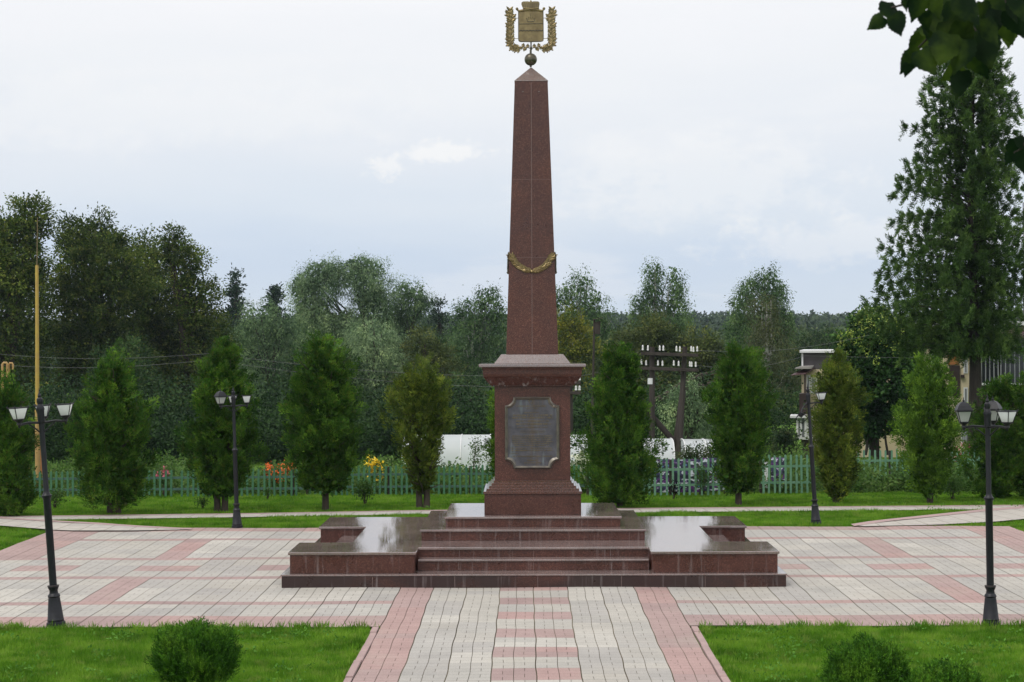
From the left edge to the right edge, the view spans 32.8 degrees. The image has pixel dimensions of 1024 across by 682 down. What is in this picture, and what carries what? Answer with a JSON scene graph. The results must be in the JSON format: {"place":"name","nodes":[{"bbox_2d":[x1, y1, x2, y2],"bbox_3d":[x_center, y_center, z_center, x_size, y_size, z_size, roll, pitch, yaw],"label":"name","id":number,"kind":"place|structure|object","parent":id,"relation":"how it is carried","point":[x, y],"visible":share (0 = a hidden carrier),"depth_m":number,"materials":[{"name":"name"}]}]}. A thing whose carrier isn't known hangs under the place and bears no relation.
{"place":"outdoors","nodes":[
{"label":"outdoors","id":0,"kind":"place"},
{"bbox_2d":[0,518,179,529],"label":"side path","id":1,"kind":"structure","parent":0,"point":[41,524],"depth_m":35.39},
{"bbox_2d":[0,517,190,528],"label":"side path edging","id":2,"kind":"object","parent":1,"relation":"on","point":[95,523],"visible":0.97,"depth_m":35.86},
{"bbox_2d":[0,623,368,681],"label":"grass","id":3,"kind":"structure","parent":0,"point":[130,651],"depth_m":20.82,"materials":[{"name":"plant"}]},
{"bbox_2d":[0,526,1023,681],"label":"paving","id":4,"kind":"structure","parent":0,"point":[546,665],"depth_m":25.17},
{"bbox_2d":[0,521,1023,681],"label":"grass tufts","id":5,"kind":"object","parent":4,"relation":"on","point":[356,644],"visible":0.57,"depth_m":22.69,"materials":[{"name":"plant"}]},
{"bbox_2d":[280,0,786,588],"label":"monument","id":6,"kind":"object","parent":4,"relation":"on","point":[532,520],"visible":1,"depth_m":28.70,"materials":[{"name":"stone"}]},
{"bbox_2d":[0,490,1023,518],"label":"grass","id":7,"kind":"structure","parent":0,"point":[384,502],"depth_m":42.42,"materials":[{"name":"plant"}]},
{"bbox_2d":[0,368,1023,681],"bbox_3d":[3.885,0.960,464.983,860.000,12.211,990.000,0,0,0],"label":"ground","id":8,"kind":"structure","parent":0,"point":[452,492],"depth_m":35.43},
{"bbox_2d":[1,362,13,388],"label":"gas pipe","id":9,"kind":"object","parent":8,"relation":"on","point":[7,366],"visible":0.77,"depth_m":49.09,"materials":[{"name":"metal"}]},
{"bbox_2d":[0,367,39,515],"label":"thuja tree","id":10,"kind":"object","parent":8,"relation":"on","point":[18,494],"visible":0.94,"depth_m":38.47,"materials":[{"name":"green plant"}]},
{"bbox_2d":[0,190,70,415],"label":"linden tree","id":11,"kind":"object","parent":8,"relation":"on","point":[17,293],"visible":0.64,"depth_m":114.74,"materials":[{"name":"green plant"}]},
{"bbox_2d":[35,217,39,491],"bbox_3d":[-12.985,0.519,47.606,0.144,7.800,0.144,0,0,0],"label":"yellow mast","id":12,"kind":"object","parent":8,"relation":"on","point":[37,458],"visible":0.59,"depth_m":47.57,"materials":[{"name":"metal"}]},
{"bbox_2d":[6,391,73,627],"bbox_3d":[-6.261,2.215,23.059,0.874,3.212,0.683,0,0,-24],"label":"street lamp","id":13,"kind":"object","parent":8,"relation":"on","point":[55,611],"visible":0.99,"depth_m":22.93,"materials":[{"name":"black metal"}]},
{"bbox_2d":[39,485,70,507],"bbox_3d":[-10.843,3.732,41.279,0.750,0.610,0.760,0,0,-15],"label":"young shrub","id":14,"kind":"object","parent":8,"relation":"on","point":[58,495],"visible":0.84,"depth_m":41.23,"materials":[{"name":"green plant"}]},
{"bbox_2d":[29,201,172,424],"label":"linden tree","id":15,"kind":"object","parent":8,"relation":"on","point":[83,287],"visible":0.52,"depth_m":120.23,"materials":[{"name":"green plant"}]},
{"bbox_2d":[62,337,163,514],"bbox_3d":[-9.023,1.943,39.150,2.218,4.120,2.251,0,0,0],"label":"thuja tree","id":16,"kind":"object","parent":8,"relation":"on","point":[115,436],"visible":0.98,"depth_m":38.90,"materials":[{"name":"green plant"}]},
{"bbox_2d":[55,330,184,429],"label":"linden tree","id":17,"kind":"object","parent":8,"relation":"on","point":[148,380],"visible":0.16,"depth_m":108.65,"materials":[{"name":"green plant"}]},
{"bbox_2d":[104,223,210,404],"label":"linden tree","id":18,"kind":"object","parent":8,"relation":"on","point":[155,330],"visible":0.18,"depth_m":126.46,"materials":[{"name":"green plant"}]},
{"bbox_2d":[156,464,172,496],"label":"phlox clump","id":19,"kind":"object","parent":8,"relation":"on","point":[163,470],"visible":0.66,"depth_m":46.93,"materials":[{"name":"pink plant"}]},
{"bbox_2d":[29,468,303,496],"bbox_3d":[-10.112,3.836,46.406,9.168,0.866,0.125,0,0,-1],"label":"picket fence","id":20,"kind":"object","parent":8,"relation":"on","point":[285,488],"visible":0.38,"depth_m":46.37,"materials":[{"name":"green wood"}]},
{"bbox_2d":[144,615,246,681],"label":"globe thuja","id":21,"kind":"object","parent":8,"relation":"on","point":[194,649],"visible":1,"depth_m":18.05,"materials":[{"name":"green plant"}]},
{"bbox_2d":[149,219,245,421],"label":"linden tree","id":22,"kind":"object","parent":8,"relation":"on","point":[191,318],"visible":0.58,"depth_m":124.73,"materials":[{"name":"green plant"}]},
{"bbox_2d":[194,494,210,507],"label":"young shrub","id":23,"kind":"object","parent":8,"relation":"on","point":[201,502],"visible":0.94,"depth_m":40.70,"materials":[{"name":"green plant"}]},
{"bbox_2d":[172,335,270,511],"bbox_3d":[-6.704,1.925,40.082,2.264,4.202,1.954,0,0,23],"label":"thuja tree","id":24,"kind":"object","parent":8,"relation":"on","point":[211,444],"visible":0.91,"depth_m":39.70,"materials":[{"name":"green plant"}]},
{"bbox_2d":[214,388,250,527],"bbox_3d":[-5.682,2.357,35.259,0.786,2.940,0.599,0,0,-24],"label":"street lamp","id":25,"kind":"object","parent":8,"relation":"on","point":[220,396],"visible":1,"depth_m":35.13,"materials":[{"name":"black metal"}]},
{"bbox_2d":[218,262,250,345],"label":"spruce tree","id":26,"kind":"object","parent":8,"relation":"on","point":[234,291],"visible":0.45,"depth_m":192.06,"materials":[{"name":"green plant"}]},
{"bbox_2d":[262,485,272,498],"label":"young shrub","id":27,"kind":"object","parent":8,"relation":"on","point":[267,490],"visible":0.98,"depth_m":44.71,"materials":[{"name":"green plant"}]},
{"bbox_2d":[222,291,320,415],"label":"willow tree","id":28,"kind":"object","parent":8,"relation":"on","point":[260,328],"visible":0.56,"depth_m":151.96,"materials":[{"name":"green plant"}]},
{"bbox_2d":[262,457,283,486],"bbox_3d":[-6.473,3.710,47.651,0.775,1.085,0.840,0,0,32],"label":"lily clump","id":29,"kind":"object","parent":8,"relation":"on","point":[271,469],"visible":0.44,"depth_m":47.55,"materials":[{"name":"orange plant"}]},
{"bbox_2d":[263,282,290,376],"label":"spruce tree","id":30,"kind":"object","parent":8,"relation":"on","point":[275,294],"visible":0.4,"depth_m":199.85,"materials":[{"name":"green plant"}]},
{"bbox_2d":[280,460,295,490],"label":"lily clump","id":31,"kind":"object","parent":8,"relation":"on","point":[287,468],"visible":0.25,"depth_m":47.80,"materials":[{"name":"green plant"}]},
{"bbox_2d":[259,336,385,415],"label":"alder tree","id":32,"kind":"object","parent":8,"relation":"on","point":[290,370],"visible":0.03,"depth_m":134.47,"materials":[{"name":"green plant"}]},
{"bbox_2d":[276,330,373,510],"bbox_3d":[-4.324,1.868,40.400,2.333,4.325,2.596,0,0,0],"label":"thuja tree","id":33,"kind":"object","parent":8,"relation":"on","point":[324,458],"visible":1,"depth_m":40.04,"materials":[{"name":"green plant"}]},
{"bbox_2d":[278,249,405,382],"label":"willow tree","id":34,"kind":"object","parent":8,"relation":"on","point":[371,296],"visible":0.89,"depth_m":159.22,"materials":[{"name":"green plant"}]},
{"bbox_2d":[343,627,378,681],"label":"kerb","id":35,"kind":"structure","parent":8,"relation":"on","point":[355,667],"depth_m":20.53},
{"bbox_2d":[349,474,380,503],"bbox_3d":[-3.626,3.670,42.620,0.699,0.790,0.957,0,0,30],"label":"young shrub","id":36,"kind":"object","parent":8,"relation":"on","point":[365,489],"visible":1,"depth_m":42.59,"materials":[{"name":"green plant"}]},
{"bbox_2d":[364,454,387,482],"bbox_3d":[-3.736,3.681,47.871,0.675,1.149,0.770,0,0,0],"label":"clump","id":37,"kind":"object","parent":8,"relation":"on","point":[376,460],"visible":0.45,"depth_m":47.80,"materials":[{"name":"yellow plant"}]},
{"bbox_2d":[337,308,417,416],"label":"willow tree","id":38,"kind":"object","parent":8,"relation":"on","point":[376,356],"visible":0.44,"depth_m":140.42,"materials":[{"name":"green plant"}]},
{"bbox_2d":[0,364,807,465],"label":"undergrowth","id":39,"kind":"object","parent":8,"relation":"on","point":[377,441],"visible":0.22,"depth_m":68.93,"materials":[{"name":"plant"}]},
{"bbox_2d":[372,275,444,365],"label":"willow tree","id":40,"kind":"object","parent":8,"relation":"on","point":[417,303],"visible":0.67,"depth_m":162.78,"materials":[{"name":"green plant"}]},
{"bbox_2d":[376,351,458,508],"bbox_3d":[-2.220,2.142,41.263,2.022,3.832,1.926,0,0,0],"label":"thuja tree","id":41,"kind":"object","parent":8,"relation":"on","point":[426,404],"visible":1,"depth_m":41.07,"materials":[{"name":"green plant"}]},
{"bbox_2d":[374,366,493,419],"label":"alder tree","id":42,"kind":"object","parent":8,"relation":"on","point":[466,392],"visible":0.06,"depth_m":128.07,"materials":[{"name":"green plant"}]},
{"bbox_2d":[382,322,491,406],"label":"maple tree","id":43,"kind":"object","parent":8,"relation":"on","point":[440,355],"visible":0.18,"depth_m":137.56,"materials":[{"name":"green plant"}]},
{"bbox_2d":[424,294,455,367],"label":"dead spruce","id":44,"kind":"object","parent":8,"relation":"on","point":[440,316],"visible":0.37,"depth_m":159.84,"materials":[{"name":"green plant"}]},
{"bbox_2d":[306,464,584,494],"bbox_3d":[-1.785,3.787,46.938,7.536,0.947,0.125,0,0,-1],"label":"picket fence","id":45,"kind":"object","parent":8,"relation":"on","point":[389,474],"visible":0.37,"depth_m":46.87,"materials":[{"name":"green wood"}]},
{"bbox_2d":[403,434,491,471],"bbox_3d":[-2.292,4.048,62.015,3.093,1.467,2.660,0,0,0],"label":"greenhouse","id":46,"kind":"object","parent":8,"relation":"on","point":[453,446],"visible":0.32,"depth_m":60.83,"materials":[{"name":"white paint"}]},
{"bbox_2d":[432,281,506,397],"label":"birch tree","id":47,"kind":"object","parent":8,"relation":"on","point":[476,331],"visible":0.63,"depth_m":146.48,"materials":[{"name":"green plant"}]},
{"bbox_2d":[464,433,486,480],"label":"apple sapling","id":48,"kind":"object","parent":8,"relation":"on","point":[472,446],"visible":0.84,"depth_m":50.02,"materials":[{"name":"green plant"}]},
{"bbox_2d":[480,386,494,482],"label":"thuja tree","id":49,"kind":"object","parent":8,"relation":"on","point":[490,444],"visible":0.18,"depth_m":42.36,"materials":[{"name":"green plant"}]},
{"bbox_2d":[0,510,1023,549],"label":"grass","id":50,"kind":"structure","parent":8,"relation":"on","point":[214,522],"depth_m":36.32,"materials":[{"name":"plant"}]},
{"bbox_2d":[3,309,1020,397],"bbox_3d":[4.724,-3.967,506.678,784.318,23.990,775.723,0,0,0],"label":"distant woods","id":51,"kind":"object","parent":8,"relation":"on","point":[811,320],"visible":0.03,"depth_m":479.30,"materials":[{"name":"plant"}]},
{"bbox_2d":[1,495,1023,681],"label":"lawn weeds","id":52,"kind":"object","parent":8,"relation":"on","point":[738,635],"visible":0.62,"depth_m":20.91,"materials":[{"name":"plant"}]},
{"bbox_2d":[8,505,1022,519],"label":"footpath","id":53,"kind":"structure","parent":8,"relation":"on","point":[428,512],"depth_m":39.39,"materials":[{"name":"concrete"}]},
{"bbox_2d":[0,505,1021,516],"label":"footpath edging","id":54,"kind":"object","parent":53,"relation":"on","point":[445,510],"visible":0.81,"depth_m":39.97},
{"bbox_2d":[31,442,1016,495],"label":"garden vegetation","id":55,"kind":"object","parent":8,"relation":"on","point":[883,482],"visible":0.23,"depth_m":47.96,"materials":[{"name":"plant"}]},
{"bbox_2d":[570,379,580,434],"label":"utility pole","id":56,"kind":"object","parent":8,"relation":"on","point":[572,392],"visible":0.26,"depth_m":65.86,"materials":[{"name":"brown wood"}]},
{"bbox_2d":[2,354,472,375],"bbox_3d":[-9.269,0.844,64.662,22.421,1.100,0.841,0,0,-5],"label":"overhead wire","id":57,"kind":"object","parent":56,"relation":"attached to","point":[248,358],"visible":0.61,"depth_m":64.15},
{"bbox_2d":[5,361,487,386],"bbox_3d":[-9.269,1.267,64.662,22.421,1.145,0.841,0,0,-5],"label":"overhead wire","id":58,"kind":"object","parent":56,"relation":"attached to","point":[247,365],"visible":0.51,"depth_m":64.15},
{"bbox_2d":[570,435,586,465],"bbox_3d":[1.614,4.041,61.983,2.068,1.453,2.660,0,0,0],"label":"greenhouse","id":59,"kind":"object","parent":8,"relation":"on","point":[573,451],"visible":0.02,"depth_m":60.81,"materials":[{"name":"white paint"}]},
{"bbox_2d":[570,450,588,481],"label":"hydrangea","id":60,"kind":"object","parent":8,"relation":"on","point":[576,457],"visible":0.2,"depth_m":47.84,"materials":[{"name":"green plant"}]},
{"bbox_2d":[557,298,606,418],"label":"maple tree","id":61,"kind":"object","parent":8,"relation":"on","point":[574,353],"visible":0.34,"depth_m":130.63,"materials":[{"name":"green plant"}]},
{"bbox_2d":[556,262,621,384],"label":"birch tree","id":62,"kind":"object","parent":8,"relation":"on","point":[590,310],"visible":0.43,"depth_m":153.23,"materials":[{"name":"green plant"}]},
{"bbox_2d":[591,317,602,437],"bbox_3d":[2.902,1.998,59.975,0.475,5.645,0.400,0,0,0],"label":"pole","id":63,"kind":"object","parent":8,"relation":"on","point":[596,327],"visible":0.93,"depth_m":59.94,"materials":[{"name":"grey wood"}]},
{"bbox_2d":[570,340,669,506],"bbox_3d":[2.472,1.997,41.181,2.496,4.084,2.096,0,0,0],"label":"thuja tree","id":64,"kind":"object","parent":8,"relation":"on","point":[619,458],"visible":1,"depth_m":40.89,"materials":[{"name":"green plant"}]},
{"bbox_2d":[585,307,703,405],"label":"maple tree","id":65,"kind":"object","parent":8,"relation":"on","point":[664,333],"visible":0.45,"depth_m":133.50,"materials":[{"name":"green plant"}]},
{"bbox_2d":[586,458,722,495],"bbox_3d":[3.778,3.652,46.194,3.611,1.123,0.124,0,0,0],"label":"picket fence","id":66,"kind":"object","parent":8,"relation":"on","point":[671,469],"visible":0.41,"depth_m":46.13,"materials":[{"name":"teal wood"}]},
{"bbox_2d":[642,438,674,458],"bbox_3d":[4.724,4.027,59.958,1.581,1.373,2.660,0,0,0],"label":"greenhouse","id":67,"kind":"object","parent":8,"relation":"on","point":[668,454],"visible":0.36,"depth_m":58.87,"materials":[{"name":"white paint"}]},
{"bbox_2d":[620,255,697,411],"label":"birch tree","id":68,"kind":"object","parent":8,"relation":"on","point":[650,303],"visible":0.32,"depth_m":156.47,"materials":[{"name":"green plant"}]},
{"bbox_2d":[641,345,697,457],"bbox_3d":[5.545,2.555,62.147,2.154,4.846,0.952,0,0,0],"label":"telegraph pole","id":69,"kind":"object","parent":8,"relation":"on","point":[679,424],"visible":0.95,"depth_m":61.84,"materials":[{"name":"brown wood"}]},
{"bbox_2d":[666,480,682,498],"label":"young shrub","id":70,"kind":"object","parent":8,"relation":"on","point":[674,489],"visible":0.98,"depth_m":44.52,"materials":[{"name":"green plant"}]},
{"bbox_2d":[656,459,700,493],"bbox_3d":[4.428,3.690,46.590,1.279,1.071,0.060,0,0,0],"label":"banner","id":71,"kind":"object","parent":8,"relation":"on","point":[698,461],"visible":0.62,"depth_m":46.56,"materials":[{"name":"multicoloured fabric"}]},
{"bbox_2d":[655,372,717,438],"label":"willow tree","id":72,"kind":"object","parent":8,"relation":"on","point":[689,431],"visible":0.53,"depth_m":64.69,"materials":[{"name":"green plant"}]},
{"bbox_2d":[667,441,706,458],"bbox_3d":[5.350,3.675,51.981,1.336,1.400,1.312,0,0,-38],"label":"garden shrub","id":73,"kind":"object","parent":8,"relation":"on","point":[689,453],"visible":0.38,"depth_m":51.91,"materials":[{"name":"green plant"}]},
{"bbox_2d":[573,328,801,424],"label":"alder tree","id":74,"kind":"object","parent":8,"relation":"on","point":[793,397],"visible":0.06,"depth_m":124.54,"materials":[{"name":"green plant"}]},
{"bbox_2d":[655,321,729,398],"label":"maple tree","id":75,"kind":"object","parent":8,"relation":"on","point":[708,358],"visible":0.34,"depth_m":132.31,"materials":[{"name":"green plant"}]},
{"bbox_2d":[680,438,714,456],"bbox_3d":[6.720,4.078,61.141,1.504,1.309,2.660,0,0,0],"label":"greenhouse","id":76,"kind":"object","parent":8,"relation":"on","point":[685,442],"visible":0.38,"depth_m":60.45,"materials":[{"name":"white paint"}]},
{"bbox_2d":[691,462,715,495],"bbox_3d":[5.123,3.653,46.165,0.799,1.020,0.631,0,0,0],"label":"young shrub","id":77,"kind":"object","parent":8,"relation":"on","point":[705,474],"visible":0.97,"depth_m":46.09,"materials":[{"name":"green plant"}]},
{"bbox_2d":[690,433,717,458],"bbox_3d":[6.056,3.563,51.941,1.797,1.620,1.935,0,0,-27],"label":"garden shrub","id":78,"kind":"object","parent":8,"relation":"on","point":[705,452],"visible":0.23,"depth_m":51.83,"materials":[{"name":"green plant"}]},
{"bbox_2d":[691,626,730,681],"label":"kerb","id":79,"kind":"structure","parent":8,"relation":"on","point":[714,661],"depth_m":20.53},
{"bbox_2d":[702,458,724,494],"bbox_3d":[5.417,3.676,46.682,0.629,1.099,0.060,0,0,0],"label":"banner","id":80,"kind":"object","parent":8,"relation":"on","point":[710,466],"visible":0.27,"depth_m":46.65,"materials":[{"name":"multicoloured fabric"}]},
{"bbox_2d":[695,338,779,504],"bbox_3d":[5.519,1.991,41.968,1.843,4.130,2.075,0,0,31],"label":"thuja tree","id":81,"kind":"object","parent":8,"relation":"on","point":[740,409],"visible":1,"depth_m":41.68,"materials":[{"name":"green plant"}]},
{"bbox_2d":[713,261,801,360],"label":"birch tree","id":82,"kind":"object","parent":8,"relation":"on","point":[750,289],"visible":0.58,"depth_m":159.49,"materials":[{"name":"green plant"}]},
{"bbox_2d":[740,289,801,413],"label":"birch tree","id":83,"kind":"object","parent":8,"relation":"on","point":[766,325],"visible":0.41,"depth_m":143.47,"materials":[{"name":"green plant"}]},
{"bbox_2d":[771,457,784,492],"bbox_3d":[7.278,3.713,47.567,0.404,1.078,0.060,0,0,0],"label":"banner","id":84,"kind":"object","parent":8,"relation":"on","point":[777,469],"visible":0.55,"depth_m":47.54,"materials":[{"name":"multicoloured fabric"}]},
{"bbox_2d":[759,454,810,493],"bbox_3d":[7.439,3.644,47.026,1.532,1.171,0.125,0,0,-4],"label":"picket fence","id":85,"kind":"object","parent":8,"relation":"on","point":[774,482],"visible":0.78,"depth_m":46.99,"materials":[{"name":"teal wood"}]},
{"bbox_2d":[765,420,804,459],"bbox_3d":[9.054,3.593,57.920,1.394,1.973,1.714,0,0,33],"label":"garden shrub","id":86,"kind":"object","parent":8,"relation":"on","point":[785,438],"visible":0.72,"depth_m":57.74,"materials":[{"name":"green plant"}]},
{"bbox_2d":[772,322,838,395],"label":"alder tree","id":87,"kind":"object","parent":8,"relation":"on","point":[818,338],"visible":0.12,"depth_m":190.57,"materials":[{"name":"green plant"}]},
{"bbox_2d":[795,384,826,524],"bbox_3d":[6.105,2.320,35.557,0.761,2.940,0.265,0,0,-27],"label":"street lamp","id":88,"kind":"object","parent":8,"relation":"on","point":[815,514],"visible":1,"depth_m":35.59,"materials":[{"name":"black metal"}]},
{"bbox_2d":[804,346,875,502],"bbox_3d":[7.927,2.087,42.355,1.786,3.953,1.629,0,0,0],"label":"thuja tree","id":89,"kind":"object","parent":8,"relation":"on","point":[836,428],"visible":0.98,"depth_m":42.10,"materials":[{"name":"green plant"}]},
{"bbox_2d":[790,349,906,457],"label":"apartment house","id":90,"kind":"structure","parent":8,"relation":"on","point":[812,360],"depth_m":73.31,"materials":[{"name":"white paint"}]},
{"bbox_2d":[806,375,809,388],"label":"window","id":91,"kind":"structure","parent":90,"relation":"in","point":[807,376],"depth_m":73.83,"materials":[{"name":"white paint"}]},
{"bbox_2d":[817,631,912,681],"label":"globe thuja","id":92,"kind":"object","parent":8,"relation":"on","point":[863,658],"visible":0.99,"depth_m":16.36,"materials":[{"name":"green plant"}]},
{"bbox_2d":[825,303,926,466],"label":"chestnut tree","id":93,"kind":"object","parent":8,"relation":"on","point":[875,365],"visible":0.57,"depth_m":65.25,"materials":[{"name":"green plant"}]},
{"bbox_2d":[818,449,983,486],"bbox_3d":[12.256,3.725,50.424,7.177,1.261,0.128,0,0,-8],"label":"picket fence","id":94,"kind":"object","parent":8,"relation":"on","point":[890,457],"visible":0.09,"depth_m":50.17,"materials":[{"name":"teal wood"}]},
{"bbox_2d":[886,351,975,503],"bbox_3d":[10.175,2.142,42.428,2.113,3.832,1.884,0,0,0],"label":"thuja tree","id":95,"kind":"object","parent":8,"relation":"on","point":[930,426],"visible":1,"depth_m":42.12,"materials":[{"name":"green plant"}]},
{"bbox_2d":[852,45,1023,466],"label":"larch tree","id":96,"kind":"object","parent":8,"relation":"on","point":[971,327],"visible":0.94,"depth_m":57.36,"materials":[{"name":"green plant"}]},
{"bbox_2d":[852,506,1023,525],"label":"branch path edging","id":97,"kind":"object","parent":8,"relation":"on","point":[923,516],"visible":0.94,"depth_m":37.48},
{"bbox_2d":[899,654,987,681],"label":"globe thuja","id":98,"kind":"object","parent":8,"relation":"on","point":[938,670],"visible":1,"depth_m":15.47,"materials":[{"name":"green plant"}]},
{"bbox_2d":[867,0,1023,173],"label":"linden branch","id":99,"kind":"object","parent":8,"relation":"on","point":[968,34],"visible":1,"depth_m":5.46,"materials":[{"name":"green plant"}]},
{"bbox_2d":[944,475,967,499],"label":"young shrub","id":100,"kind":"object","parent":8,"relation":"on","point":[954,489],"visible":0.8,"depth_m":43.65,"materials":[{"name":"green plant"}]},
{"bbox_2d":[921,202,1023,457],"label":"apartment block","id":101,"kind":"structure","parent":8,"relation":"on","point":[989,370],"depth_m":64.61,"materials":[{"name":"concrete"}]},
{"bbox_2d":[963,360,967,372],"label":"window","id":102,"kind":"structure","parent":101,"relation":"in","point":[965,370],"depth_m":65.57,"materials":[{"name":"white paint"}]},
{"bbox_2d":[963,387,967,401],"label":"window","id":103,"kind":"structure","parent":101,"relation":"in","point":[965,389],"depth_m":65.57,"materials":[{"name":"white paint"}]},
{"bbox_2d":[954,395,1018,627],"bbox_3d":[6.200,2.219,22.790,0.755,3.096,0.800,-1,0,0],"label":"street lamp","id":104,"kind":"object","parent":8,"relation":"on","point":[994,413],"visible":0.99,"depth_m":22.74,"materials":[{"name":"black metal"}]},
{"bbox_2d":[956,371,1023,498],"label":"thuja tree","id":105,"kind":"object","parent":8,"relation":"on","point":[999,391],"visible":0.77,"depth_m":43.99,"materials":[{"name":"green plant"}]},
{"bbox_2d":[997,349,1023,496],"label":"thuja tree","id":106,"kind":"object","parent":8,"relation":"on","point":[1019,406],"visible":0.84,"depth_m":43.74,"materials":[{"name":"green plant"}]},
{"bbox_2d":[0,0,1023,319],"label":"sky","id":107,"kind":"structure","parent":0,"point":[715,141],"materials":[{"name":"white"}]},
{"bbox_2d":[699,621,1023,681],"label":"grass","id":108,"kind":"structure","parent":0,"point":[755,645],"depth_m":21.12,"materials":[{"name":"plant"}]},
{"bbox_2d":[860,508,1023,525],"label":"branch path","id":109,"kind":"structure","parent":0,"point":[1003,515],"depth_m":36.48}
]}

